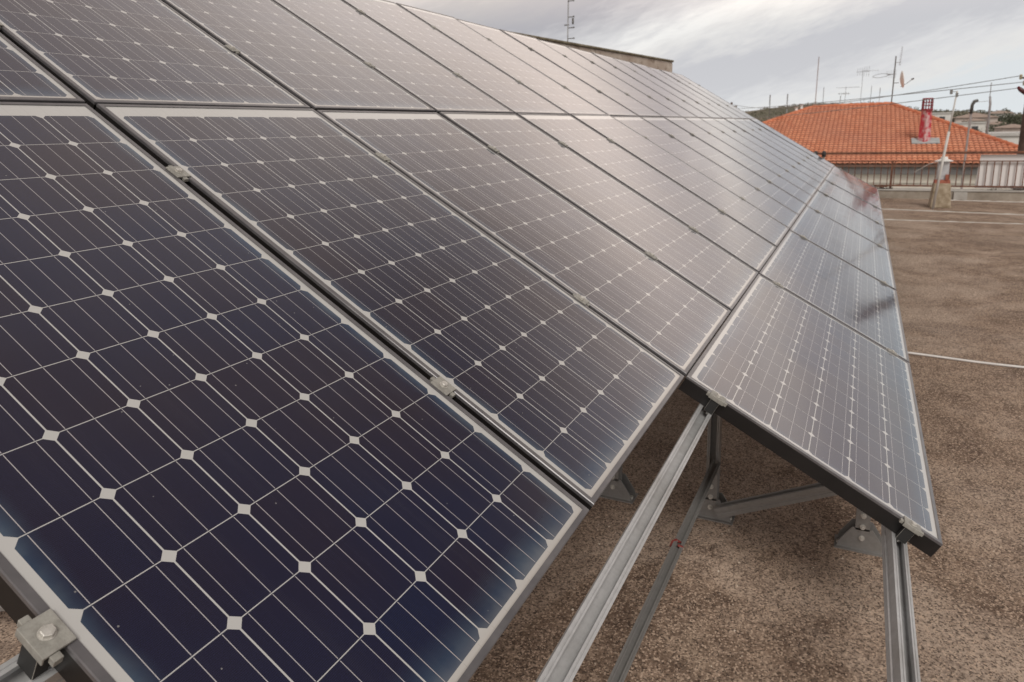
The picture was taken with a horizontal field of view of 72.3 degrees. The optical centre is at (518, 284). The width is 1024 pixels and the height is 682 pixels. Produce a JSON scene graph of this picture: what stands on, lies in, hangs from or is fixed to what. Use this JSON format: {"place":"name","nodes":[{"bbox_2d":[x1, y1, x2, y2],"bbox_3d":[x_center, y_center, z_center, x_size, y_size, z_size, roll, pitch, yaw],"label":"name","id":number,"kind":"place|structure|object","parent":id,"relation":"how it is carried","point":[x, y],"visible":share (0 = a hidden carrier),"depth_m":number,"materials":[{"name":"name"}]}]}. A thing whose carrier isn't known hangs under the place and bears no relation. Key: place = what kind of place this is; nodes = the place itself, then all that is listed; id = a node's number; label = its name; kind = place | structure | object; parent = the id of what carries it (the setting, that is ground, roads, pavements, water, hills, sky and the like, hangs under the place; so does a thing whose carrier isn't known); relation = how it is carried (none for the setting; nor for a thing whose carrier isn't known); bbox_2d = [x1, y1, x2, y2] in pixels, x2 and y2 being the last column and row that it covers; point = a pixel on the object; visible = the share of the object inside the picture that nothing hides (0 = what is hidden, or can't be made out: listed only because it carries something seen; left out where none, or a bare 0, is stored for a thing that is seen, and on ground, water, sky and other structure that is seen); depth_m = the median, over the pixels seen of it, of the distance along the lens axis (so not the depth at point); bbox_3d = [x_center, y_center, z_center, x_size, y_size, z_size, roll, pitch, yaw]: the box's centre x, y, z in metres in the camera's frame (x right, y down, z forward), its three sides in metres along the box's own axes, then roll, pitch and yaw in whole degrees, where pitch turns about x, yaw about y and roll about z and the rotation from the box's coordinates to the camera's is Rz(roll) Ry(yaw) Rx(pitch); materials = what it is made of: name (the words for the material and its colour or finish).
{"place":"outdoors","nodes":[
{"label":"outdoors","id":0,"kind":"place"},
{"bbox_2d":[487,145,499,153],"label":"panel clamp","id":1,"kind":"object","parent":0,"point":[495,149],"visible":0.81,"depth_m":3.16,"materials":[{"name":"metal"}]},
{"bbox_2d":[387,0,1023,113],"label":"sky","id":2,"kind":"structure","parent":0,"point":[743,52],"materials":[{"name":"grey"}]},
{"bbox_2d":[745,101,1021,124],"bbox_3d":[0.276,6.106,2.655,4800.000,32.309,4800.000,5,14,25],"label":"ground","id":3,"kind":"structure","parent":0,"point":[780,110],"depth_m":310.19,"materials":[{"name":"green plant"}]},
{"bbox_2d":[763,98,1017,189],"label":"tiled house","id":4,"kind":"structure","parent":3,"relation":"on","point":[890,127],"depth_m":37.88,"materials":[{"name":"tile"}]},
{"bbox_2d":[815,58,818,104],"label":"antenna mast","id":5,"kind":"object","parent":4,"relation":"on","point":[817,80],"visible":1,"depth_m":44.90,"materials":[{"name":"grey metal"}]},
{"bbox_2d":[857,66,877,102],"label":"antenna mast","id":6,"kind":"object","parent":4,"relation":"on","point":[864,71],"visible":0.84,"depth_m":61.70,"materials":[{"name":"metal"}]},
{"bbox_2d":[872,46,913,101],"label":"antenna mast","id":7,"kind":"object","parent":4,"relation":"on","point":[901,79],"visible":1,"depth_m":42.86,"materials":[{"name":"metal"}]},
{"bbox_2d":[932,112,951,120],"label":"house","id":8,"kind":"structure","parent":3,"relation":"on","point":[945,115],"depth_m":126.97,"materials":[{"name":"white paint"}]},
{"bbox_2d":[960,99,978,188],"bbox_3d":[21.616,-3.660,34.154,0.358,10.468,0.160,5,14,25],"label":"eaves mast","id":9,"kind":"object","parent":3,"relation":"on","point":[971,112],"visible":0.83,"depth_m":33.38,"materials":[{"name":"metal"}]},
{"bbox_2d":[954,122,986,131],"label":"house","id":10,"kind":"structure","parent":3,"relation":"on","point":[978,125],"depth_m":116.89,"materials":[{"name":"white paint"}]},
{"bbox_2d":[962,118,986,121],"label":"house","id":11,"kind":"structure","parent":3,"relation":"on","point":[976,120],"depth_m":125.26,"materials":[{"name":"tile"}]},
{"bbox_2d":[952,113,997,122],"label":"house","id":12,"kind":"structure","parent":3,"relation":"on","point":[976,116],"depth_m":138.03,"materials":[{"name":"tile"}]},
{"bbox_2d":[985,82,991,133],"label":"antenna mast","id":13,"kind":"object","parent":3,"relation":"on","point":[988,118],"visible":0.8,"depth_m":50.15,"materials":[{"name":"metal"}]},
{"bbox_2d":[981,111,1007,121],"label":"tree","id":14,"kind":"object","parent":3,"relation":"on","point":[996,115],"visible":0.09,"depth_m":147.68,"materials":[{"name":"green plant"}]},
{"bbox_2d":[986,121,1007,131],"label":"house","id":15,"kind":"structure","parent":3,"relation":"on","point":[993,123],"depth_m":124.36,"materials":[{"name":"tile"}]},
{"bbox_2d":[986,110,1014,121],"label":"house","id":16,"kind":"structure","parent":3,"relation":"on","point":[997,113],"depth_m":156.15,"materials":[{"name":"tile"}]},
{"bbox_2d":[989,120,1011,130],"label":"tree","id":17,"kind":"object","parent":3,"relation":"on","point":[1001,124],"visible":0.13,"depth_m":111.27,"materials":[{"name":"green plant"}]},
{"bbox_2d":[983,131,1019,143],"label":"house","id":18,"kind":"structure","parent":3,"relation":"on","point":[1011,136],"depth_m":62.26,"materials":[{"name":"white paint"}]},
{"bbox_2d":[992,124,1020,131],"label":"house","id":19,"kind":"structure","parent":3,"relation":"on","point":[1010,127],"depth_m":99.03,"materials":[{"name":"tile"}]},
{"bbox_2d":[998,112,1022,124],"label":"tree","id":20,"kind":"object","parent":3,"relation":"on","point":[1012,118],"visible":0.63,"depth_m":140.15,"materials":[{"name":"green plant"}]},
{"bbox_2d":[1012,74,1023,189],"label":"utility pole","id":21,"kind":"object","parent":3,"relation":"on","point":[1021,135],"visible":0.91,"depth_m":14.03,"materials":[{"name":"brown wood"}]},
{"bbox_2d":[733,76,1017,107],"bbox_3d":[16.989,-12.145,46.086,0.033,1.455,67.768,1,13,12],"label":"overhead wire","id":22,"kind":"object","parent":21,"relation":"attached to","point":[895,95],"visible":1,"depth_m":20.83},
{"bbox_2d":[739,82,1021,108],"bbox_3d":[17.165,-11.878,46.059,0.033,1.073,67.718,1,13,12],"label":"overhead wire","id":23,"kind":"object","parent":21,"relation":"attached to","point":[891,95],"visible":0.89,"depth_m":21.10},
{"bbox_2d":[754,88,1016,117],"bbox_3d":[16.837,-11.301,46.367,0.033,0.318,67.850,1,13,12],"label":"overhead wire","id":24,"kind":"object","parent":21,"relation":"attached to","point":[894,103],"visible":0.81,"depth_m":21.38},
{"bbox_3d":[2.165,4.813,6.747,12.300,8.699,21.549,5,14,25],"label":"apartment building","id":25,"kind":"object","parent":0,"visible":0},
{"bbox_2d":[0,198,1023,681],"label":"rooftop ground surface","id":26,"kind":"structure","parent":25,"relation":"on","point":[968,612],"depth_m":2.62,"materials":[{"name":"brown gravel"}]},
{"bbox_2d":[499,29,673,71],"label":"stair house","id":27,"kind":"structure","parent":26,"relation":"on","point":[657,63],"depth_m":13.52,"materials":[{"name":"beige concrete"}]},
{"bbox_2d":[564,0,574,40],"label":"dipole antenna","id":28,"kind":"object","parent":27,"relation":"on","point":[567,25],"visible":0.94,"depth_m":17.12,"materials":[{"name":"metal"}]},
{"bbox_2d":[600,466,637,503],"bbox_3d":[0.408,0.459,2.940,0.180,0.928,0.092,5,14,25],"label":"support post","id":29,"kind":"object","parent":26,"relation":"on","point":[619,487],"visible":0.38,"depth_m":3.00,"materials":[{"name":"metal"}]},
{"bbox_2d":[686,354,700,375],"bbox_3d":[1.121,0.122,4.378,0.180,0.928,0.092,5,14,25],"label":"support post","id":30,"kind":"object","parent":26,"relation":"on","point":[693,365],"visible":0.05,"depth_m":4.44,"materials":[{"name":"metal"}]},
{"bbox_2d":[697,413,734,524],"bbox_3d":[0.780,0.611,2.791,0.180,0.678,0.092,5,14,25],"label":"support post","id":31,"kind":"object","parent":26,"relation":"on","point":[714,497],"visible":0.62,"depth_m":2.81,"materials":[{"name":"metal"}]},
{"bbox_2d":[607,459,720,681],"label":"tie bar","id":32,"kind":"object","parent":31,"relation":"attached to","point":[623,664],"visible":1,"depth_m":1.99,"materials":[{"name":"metal"}]},
{"bbox_2d":[670,538,683,547],"bbox_3d":[0.493,0.815,2.197,0.042,0.028,0.040,-1,13,2],"label":"tape scrap","id":33,"kind":"object","parent":32,"relation":"on","point":[676,539],"visible":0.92,"depth_m":2.19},
{"bbox_2d":[714,483,836,518],"bbox_3d":[1.000,0.812,2.667,0.488,0.258,0.042,5,14,25],"label":"brace","id":34,"kind":"object","parent":31,"relation":"attached to","point":[814,491],"visible":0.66,"depth_m":2.67,"materials":[{"name":"metal"}]},
{"bbox_2d":[485,280,1022,678],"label":"grit","id":35,"kind":"object","parent":26,"relation":"on","point":[725,473],"visible":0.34,"depth_m":2.60,"materials":[{"name":"brown gravel"}]},
{"bbox_2d":[834,508,881,557],"bbox_3d":[1.279,0.796,2.587,0.180,0.382,0.092,5,14,25],"label":"support post","id":36,"kind":"object","parent":26,"relation":"on","point":[860,533],"visible":0.68,"depth_m":2.59,"materials":[{"name":"metal"}]},
{"bbox_3d":[1.103,0.441,2.646,0.620,0.366,0.042,5,14,25],"label":"support beam","id":37,"kind":"object","parent":36,"relation":"on","visible":0},
{"bbox_2d":[535,403,711,681],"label":"rail","id":38,"kind":"object","parent":37,"relation":"attached to","point":[568,655],"depth_m":1.38,"materials":[{"name":"metal"}]},
{"bbox_2d":[704,390,727,414],"bbox_3d":[0.582,0.357,2.096,0.066,0.075,0.037,34,24,16],"label":"panel clamp","id":39,"kind":"object","parent":38,"relation":"on","point":[715,401],"visible":0.99,"depth_m":2.08,"materials":[{"name":"metal"}]},
{"bbox_2d":[678,274,942,556],"bbox_3d":[1.174,0.345,2.734,0.805,0.052,1.623,34,24,16],"label":"solar panel","id":40,"kind":"object","parent":38,"relation":"on","point":[821,397],"visible":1,"depth_m":2.38,"materials":[{"name":"blue glass"}]},
{"bbox_2d":[759,230,909,362],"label":"solar panel","id":41,"kind":"object","parent":38,"relation":"on","point":[841,291],"visible":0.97,"depth_m":3.98,"materials":[{"name":"grey glass"}]},
{"bbox_2d":[788,206,895,289],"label":"solar panel","id":42,"kind":"object","parent":38,"relation":"on","point":[852,248],"visible":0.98,"depth_m":5.47,"materials":[{"name":"grey glass"}]},
{"bbox_2d":[807,190,888,250],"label":"solar panel","id":43,"kind":"object","parent":38,"relation":"on","point":[850,219],"visible":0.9,"depth_m":6.94,"materials":[{"name":"grey glass"}]},
{"bbox_2d":[816,180,884,226],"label":"solar panel","id":44,"kind":"object","parent":38,"relation":"on","point":[852,201],"visible":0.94,"depth_m":8.41,"materials":[{"name":"grey glass"}]},
{"bbox_2d":[825,172,881,209],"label":"solar panel","id":45,"kind":"object","parent":38,"relation":"on","point":[854,190],"visible":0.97,"depth_m":9.86,"materials":[{"name":"grey glass"}]},
{"bbox_2d":[830,166,879,197],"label":"solar panel","id":46,"kind":"object","parent":38,"relation":"on","point":[860,183],"visible":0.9,"depth_m":11.34,"materials":[{"name":"grey glass"}]},
{"bbox_2d":[881,524,920,681],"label":"rail","id":47,"kind":"object","parent":37,"relation":"attached to","point":[902,661],"depth_m":1.66,"materials":[{"name":"metal"}]},
{"bbox_2d":[886,348,898,355],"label":"panel clamp","id":48,"kind":"object","parent":47,"relation":"on","point":[892,351],"visible":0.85,"depth_m":3.35,"materials":[{"name":"metal"}]},
{"bbox_2d":[895,516,923,543],"bbox_3d":[1.068,0.681,1.931,0.066,0.075,0.037,34,24,16],"label":"panel clamp","id":49,"kind":"object","parent":47,"relation":"on","point":[907,531],"visible":0.99,"depth_m":1.92,"materials":[{"name":"metal"}]},
{"bbox_2d":[928,157,952,207],"bbox_3d":[7.655,-1.862,12.667,0.328,0.910,0.318,4,14,23],"label":"vent pedestal","id":50,"kind":"object","parent":26,"relation":"on","point":[943,198],"visible":0.73,"depth_m":12.57,"materials":[{"name":"concrete"}]},
{"bbox_2d":[931,89,957,208],"bbox_3d":[7.456,-2.354,12.254,0.230,2.062,0.056,2,13,17],"label":"leaning mast","id":51,"kind":"object","parent":26,"relation":"on","point":[942,161],"visible":1,"depth_m":12.24,"materials":[{"name":"metal"}]},
{"bbox_2d":[884,219,1021,223],"bbox_3d":[6.841,-0.968,10.845,2.654,0.038,0.060,5,14,27],"label":"roof joint","id":52,"kind":"object","parent":26,"relation":"on","point":[955,221],"visible":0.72,"depth_m":10.88,"materials":[{"name":"white metal"}]},
{"bbox_2d":[887,209,1023,214],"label":"roof joint","id":53,"kind":"object","parent":26,"relation":"on","point":[953,211],"visible":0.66,"depth_m":12.05,"materials":[{"name":"white metal"}]},
{"bbox_2d":[908,352,1023,367],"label":"cable","id":54,"kind":"object","parent":26,"relation":"on","point":[972,361],"visible":0.47,"depth_m":4.59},
{"bbox_2d":[951,200,1023,202],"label":"roof joint","id":55,"kind":"object","parent":26,"relation":"on","point":[988,201],"visible":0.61,"depth_m":13.44,"materials":[{"name":"white metal"}]},
{"bbox_2d":[817,188,1023,200],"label":"parapet wall","id":56,"kind":"structure","parent":25,"relation":"on","point":[963,194],"depth_m":13.86,"materials":[{"name":"concrete"}]},
{"bbox_2d":[813,151,1023,188],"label":"railing","id":57,"kind":"object","parent":56,"relation":"on","point":[940,152],"visible":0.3,"depth_m":14.10,"materials":[{"name":"grey metal"}]},
{"bbox_2d":[974,154,1023,188],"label":"screen sheet","id":58,"kind":"object","parent":57,"relation":"attached to","point":[1004,173],"visible":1,"depth_m":13.67,"materials":[{"name":"white metal"}]},
{"bbox_3d":[-0.386,-0.625,3.135,2.642,1.636,0.042,5,14,25],"label":"support beam","id":59,"kind":"object","parent":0,"visible":0},
{"bbox_2d":[0,654,65,681],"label":"rail","id":60,"kind":"object","parent":59,"relation":"attached to","point":[11,670],"depth_m":0.79,"materials":[{"name":"metal"}]},
{"bbox_2d":[15,608,76,679],"bbox_3d":[-0.533,0.408,0.783,0.066,0.075,0.037,36,25,15],"label":"panel clamp","id":61,"kind":"object","parent":60,"relation":"on","point":[45,637],"visible":1,"depth_m":0.77,"materials":[{"name":"metal"}]},
{"bbox_2d":[0,102,588,681],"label":"solar panel","id":62,"kind":"object","parent":60,"relation":"on","point":[230,450],"visible":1,"depth_m":1.12,"materials":[{"name":"blue glass"}]},
{"bbox_2d":[95,104,684,510],"bbox_3d":[-0.306,-0.076,1.972,1.592,0.052,0.805,36,25,15],"label":"solar panel","id":63,"kind":"object","parent":60,"relation":"on","point":[569,393],"visible":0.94,"depth_m":1.84,"materials":[{"name":"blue glass"}]},
{"bbox_2d":[165,165,190,181],"bbox_3d":[-0.846,-0.254,1.725,0.064,0.075,0.039,36,25,15],"label":"panel clamp","id":64,"kind":"object","parent":63,"relation":"attached to","point":[179,172],"visible":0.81,"depth_m":1.71,"materials":[{"name":"metal"}]},
{"bbox_2d":[429,376,455,397],"bbox_3d":[-0.174,0.238,1.507,0.064,0.075,0.039,36,25,15],"label":"panel clamp","id":65,"kind":"object","parent":63,"relation":"attached to","point":[443,386],"visible":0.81,"depth_m":1.49,"materials":[{"name":"metal"}]},
{"bbox_2d":[317,110,730,375],"bbox_3d":[0.054,-0.244,2.701,1.592,0.052,0.805,36,25,15],"label":"solar panel","id":66,"kind":"object","parent":60,"relation":"on","point":[660,311],"visible":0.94,"depth_m":2.61,"materials":[{"name":"grey glass"}]},
{"bbox_2d":[375,152,390,163],"bbox_3d":[-0.485,-0.424,2.453,0.064,0.075,0.039,36,25,15],"label":"panel clamp","id":67,"kind":"object","parent":66,"relation":"attached to","point":[382,156],"visible":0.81,"depth_m":2.43,"materials":[{"name":"metal"}]},
{"bbox_2d":[572,294,589,306],"bbox_3d":[0.187,0.069,2.235,0.064,0.075,0.039,36,25,15],"label":"panel clamp","id":68,"kind":"object","parent":60,"relation":"on","point":[581,299],"visible":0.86,"depth_m":2.22,"materials":[{"name":"metal"}]},
{"bbox_2d":[439,112,757,310],"bbox_3d":[0.415,-0.415,3.429,1.592,0.052,0.805,36,25,15],"label":"solar panel","id":69,"kind":"object","parent":60,"relation":"on","point":[721,276],"visible":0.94,"depth_m":3.35,"materials":[{"name":"grey glass"}]},
{"bbox_2d":[517,113,775,272],"bbox_3d":[0.777,-0.586,4.156,1.592,0.053,0.805,36,25,15],"label":"solar panel","id":70,"kind":"object","parent":60,"relation":"on","point":[731,236],"visible":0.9,"depth_m":4.09,"materials":[{"name":"grey glass"}]},
{"bbox_2d":[644,251,657,260],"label":"panel clamp","id":71,"kind":"object","parent":60,"relation":"on","point":[652,255],"visible":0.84,"depth_m":2.94,"materials":[{"name":"metal"}]},
{"bbox_2d":[571,114,788,246],"bbox_3d":[1.137,-0.758,4.882,1.592,0.052,0.805,36,25,15],"label":"solar panel","id":72,"kind":"object","parent":60,"relation":"on","point":[746,214],"visible":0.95,"depth_m":4.82,"materials":[{"name":"grey glass"}]},
{"bbox_2d":[612,116,798,228],"bbox_3d":[1.496,-0.925,5.611,1.592,0.052,0.805,36,25,15],"label":"solar panel","id":73,"kind":"object","parent":60,"relation":"on","point":[756,198],"visible":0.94,"depth_m":5.58,"materials":[{"name":"grey glass"}]},
{"bbox_2d":[641,117,806,217],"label":"solar panel","id":74,"kind":"object","parent":60,"relation":"on","point":[750,177],"visible":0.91,"depth_m":6.30,"materials":[{"name":"grey glass"}]},
{"bbox_2d":[664,117,811,203],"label":"solar panel","id":75,"kind":"object","parent":60,"relation":"on","point":[775,179],"visible":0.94,"depth_m":7.02,"materials":[{"name":"grey glass"}]},
{"bbox_2d":[684,117,816,195],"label":"solar panel","id":76,"kind":"object","parent":60,"relation":"on","point":[757,157],"visible":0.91,"depth_m":7.77,"materials":[{"name":"grey glass"}]},
{"bbox_2d":[701,118,820,188],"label":"solar panel","id":77,"kind":"object","parent":60,"relation":"on","point":[766,154],"visible":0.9,"depth_m":8.50,"materials":[{"name":"grey glass"}]},
{"bbox_2d":[713,118,824,183],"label":"solar panel","id":78,"kind":"object","parent":60,"relation":"on","point":[780,155],"visible":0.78,"depth_m":9.24,"materials":[{"name":"grey glass"}]},
{"bbox_2d":[724,118,827,178],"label":"solar panel","id":79,"kind":"object","parent":60,"relation":"on","point":[777,147],"visible":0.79,"depth_m":9.95,"materials":[{"name":"grey glass"}]},
{"bbox_2d":[734,118,829,173],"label":"solar panel","id":80,"kind":"object","parent":60,"relation":"on","point":[788,148],"visible":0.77,"depth_m":10.70,"materials":[{"name":"grey glass"}]},
{"bbox_2d":[743,119,831,170],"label":"solar panel","id":81,"kind":"object","parent":60,"relation":"on","point":[797,149],"visible":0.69,"depth_m":11.43,"materials":[{"name":"grey glass"}]},
{"bbox_2d":[750,119,833,167],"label":"solar panel","id":82,"kind":"object","parent":60,"relation":"on","point":[779,134],"visible":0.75,"depth_m":12.12,"materials":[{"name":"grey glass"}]},
{"bbox_3d":[1.016,-1.831,6.962,0.062,0.062,13.950,5,14,25],"label":"rail","id":83,"kind":"object","parent":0,"visible":0},
{"bbox_2d":[0,33,84,103],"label":"solar panel","id":84,"kind":"object","parent":83,"relation":"on","point":[24,77],"visible":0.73,"depth_m":1.76,"materials":[{"name":"black glass"}]},
{"bbox_2d":[0,0,310,109],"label":"solar panel","id":85,"kind":"object","parent":83,"relation":"on","point":[91,53],"visible":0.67,"depth_m":2.19,"materials":[{"name":"black glass"}]},
{"bbox_2d":[225,45,240,54],"bbox_3d":[-1.090,-0.867,2.649,0.064,0.075,0.039,36,25,15],"label":"panel clamp","id":86,"kind":"object","parent":83,"relation":"on","point":[234,49],"visible":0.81,"depth_m":2.63,"materials":[{"name":"metal"}]},
{"bbox_2d":[161,0,434,111],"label":"solar panel","id":87,"kind":"object","parent":83,"relation":"on","point":[306,63],"visible":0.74,"depth_m":2.96,"materials":[{"name":"black glass"}]},
{"bbox_2d":[364,61,374,68],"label":"panel clamp","id":88,"kind":"object","parent":83,"relation":"on","point":[370,64],"visible":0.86,"depth_m":3.36,"materials":[{"name":"metal"}]},
{"bbox_2d":[272,0,513,113],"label":"solar panel","id":89,"kind":"object","parent":83,"relation":"on","point":[422,77],"visible":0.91,"depth_m":3.73,"materials":[{"name":"black glass"}]},
{"bbox_2d":[342,0,567,114],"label":"solar panel","id":90,"kind":"object","parent":83,"relation":"on","point":[481,74],"visible":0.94,"depth_m":4.50,"materials":[{"name":"glass"}]},
{"bbox_2d":[396,3,607,114],"bbox_3d":[-0.112,-1.673,5.288,1.592,0.052,0.805,36,25,15],"label":"solar panel","id":91,"kind":"object","parent":83,"relation":"on","point":[566,100],"visible":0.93,"depth_m":5.24,"materials":[{"name":"grey glass"}]},
{"bbox_2d":[456,18,637,115],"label":"solar panel","id":92,"kind":"object","parent":83,"relation":"on","point":[568,80],"visible":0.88,"depth_m":5.98,"materials":[{"name":"grey glass"}]},
{"bbox_2d":[500,29,662,116],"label":"solar panel","id":93,"kind":"object","parent":83,"relation":"on","point":[617,95],"visible":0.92,"depth_m":6.70,"materials":[{"name":"grey glass"}]},
{"bbox_2d":[538,39,681,116],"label":"solar panel","id":94,"kind":"object","parent":83,"relation":"on","point":[624,87],"visible":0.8,"depth_m":7.45,"materials":[{"name":"grey glass"}]},
{"bbox_2d":[566,46,696,116],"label":"solar panel","id":95,"kind":"object","parent":83,"relation":"on","point":[638,85],"visible":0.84,"depth_m":8.17,"materials":[{"name":"grey glass"}]},
{"bbox_2d":[591,52,710,117],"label":"solar panel","id":96,"kind":"object","parent":83,"relation":"on","point":[655,87],"visible":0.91,"depth_m":8.89,"materials":[{"name":"grey glass"}]},
{"bbox_2d":[614,58,721,117],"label":"solar panel","id":97,"kind":"object","parent":83,"relation":"on","point":[678,94],"visible":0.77,"depth_m":9.64,"materials":[{"name":"grey glass"}]},
{"bbox_2d":[631,62,731,117],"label":"solar panel","id":98,"kind":"object","parent":83,"relation":"on","point":[682,90],"visible":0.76,"depth_m":10.35,"materials":[{"name":"grey glass"}]},
{"bbox_2d":[649,67,740,118],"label":"solar panel","id":99,"kind":"object","parent":83,"relation":"on","point":[707,100],"visible":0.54,"depth_m":11.12,"materials":[{"name":"grey glass"}]},
{"bbox_2d":[659,69,748,118],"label":"solar panel","id":100,"kind":"object","parent":83,"relation":"on","point":[703,93],"visible":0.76,"depth_m":11.81,"materials":[{"name":"grey glass"}]},
{"bbox_2d":[673,73,754,118],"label":"solar panel","id":101,"kind":"object","parent":83,"relation":"on","point":[716,97],"visible":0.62,"depth_m":12.56,"materials":[{"name":"grey glass"}]}
]}

